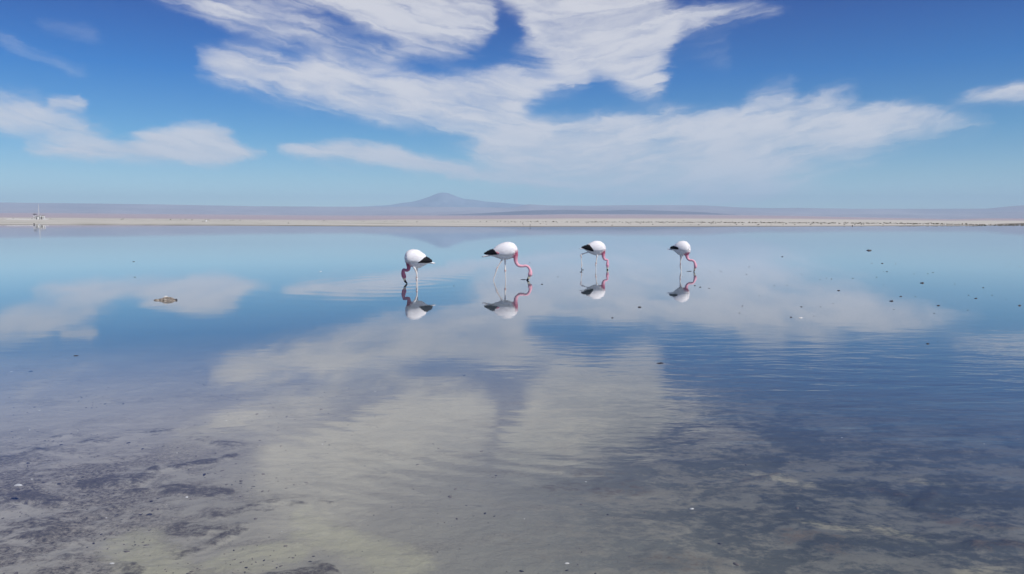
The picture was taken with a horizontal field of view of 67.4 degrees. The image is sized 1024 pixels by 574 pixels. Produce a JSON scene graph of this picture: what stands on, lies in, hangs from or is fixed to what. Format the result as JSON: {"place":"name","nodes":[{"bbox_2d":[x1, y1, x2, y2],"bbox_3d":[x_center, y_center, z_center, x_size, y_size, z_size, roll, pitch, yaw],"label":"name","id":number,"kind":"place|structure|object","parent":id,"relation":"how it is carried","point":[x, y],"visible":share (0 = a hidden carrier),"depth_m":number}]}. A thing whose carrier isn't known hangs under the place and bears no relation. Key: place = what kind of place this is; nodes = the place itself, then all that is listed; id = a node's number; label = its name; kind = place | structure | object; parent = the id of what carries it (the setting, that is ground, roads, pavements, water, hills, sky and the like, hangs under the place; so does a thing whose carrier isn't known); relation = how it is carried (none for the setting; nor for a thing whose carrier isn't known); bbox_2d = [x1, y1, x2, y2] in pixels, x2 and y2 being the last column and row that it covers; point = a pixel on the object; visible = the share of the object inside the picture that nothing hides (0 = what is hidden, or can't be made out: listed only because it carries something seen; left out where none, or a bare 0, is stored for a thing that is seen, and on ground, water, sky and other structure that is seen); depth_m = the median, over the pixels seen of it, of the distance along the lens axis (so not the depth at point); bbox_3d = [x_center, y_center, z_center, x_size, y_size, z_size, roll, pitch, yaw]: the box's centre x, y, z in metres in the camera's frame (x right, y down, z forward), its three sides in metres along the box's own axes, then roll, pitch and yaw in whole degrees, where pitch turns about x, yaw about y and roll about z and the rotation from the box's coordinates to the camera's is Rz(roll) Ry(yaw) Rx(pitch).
{"place":"outdoors","nodes":[
{"label":"outdoors","id":0,"kind":"place"},
{"bbox_2d":[362,192,522,207],"bbox_3d":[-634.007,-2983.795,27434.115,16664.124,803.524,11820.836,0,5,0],"label":"mountain","id":1,"kind":"structure","parent":0,"point":[442,199],"depth_m":26080.68},
{"bbox_2d":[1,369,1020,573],"bbox_3d":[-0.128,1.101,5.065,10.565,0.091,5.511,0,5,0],"label":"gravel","id":2,"kind":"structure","parent":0,"point":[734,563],"depth_m":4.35},
{"bbox_2d":[0,213,1023,573],"bbox_3d":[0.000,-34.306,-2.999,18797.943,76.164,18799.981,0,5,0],"label":"ground","id":3,"kind":"structure","parent":0,"point":[782,423],"depth_m":5.09},
{"bbox_2d":[401,249,434,283],"bbox_3d":[-2.071,-0.375,16.759,0.756,0.906,0.329,1,5,7],"label":"flamingo","id":4,"kind":"object","parent":3,"relation":"on","point":[416,259],"visible":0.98,"depth_m":16.67},
{"bbox_2d":[482,242,531,279],"bbox_3d":[-0.115,-0.542,17.951,1.184,1.032,0.314,0,5,4],"label":"flamingo","id":5,"kind":"object","parent":3,"relation":"on","point":[504,251],"visible":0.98,"depth_m":17.86},
{"bbox_2d":[31,218,1022,225],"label":"scrub","id":6,"kind":"object","parent":3,"relation":"on","point":[804,222],"visible":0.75,"depth_m":261.66},
{"bbox_2d":[668,241,696,271],"bbox_3d":[4.635,-0.774,20.932,0.813,0.977,0.292,2,5,23],"label":"flamingo","id":7,"kind":"object","parent":3,"relation":"on","point":[681,248],"visible":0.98,"depth_m":20.82},
{"bbox_2d":[0,225,1023,357],"bbox_3d":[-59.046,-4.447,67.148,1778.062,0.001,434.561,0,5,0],"label":"water","id":8,"kind":"structure","parent":0,"point":[71,288],"depth_m":16.50},
{"bbox_2d":[154,296,176,300],"bbox_3d":[-6.071,0.205,13.468,0.422,0.101,0.189,-1,5,-8],"label":"mud mound","id":9,"kind":"object","parent":8,"relation":"in","point":[165,298],"visible":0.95,"depth_m":13.43},
{"bbox_2d":[579,241,608,269],"bbox_3d":[2.314,-0.824,21.611,0.842,0.958,0.302,0,5,-2],"label":"flamingo","id":10,"kind":"object","parent":8,"relation":"on","point":[596,248],"visible":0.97,"depth_m":21.52},
{"bbox_2d":[0,202,1023,218],"bbox_3d":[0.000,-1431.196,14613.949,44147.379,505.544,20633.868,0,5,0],"label":"hills","id":11,"kind":"structure","parent":0,"point":[997,212],"depth_m":16225.82},
{"bbox_2d":[0,0,1023,208],"label":"sky","id":12,"kind":"structure","parent":0,"point":[843,104]},
{"bbox_2d":[449,210,732,214],"bbox_3d":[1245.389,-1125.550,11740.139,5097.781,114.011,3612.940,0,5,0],"label":"foothills","id":13,"kind":"structure","parent":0,"point":[539,212],"depth_m":11389.64}
]}

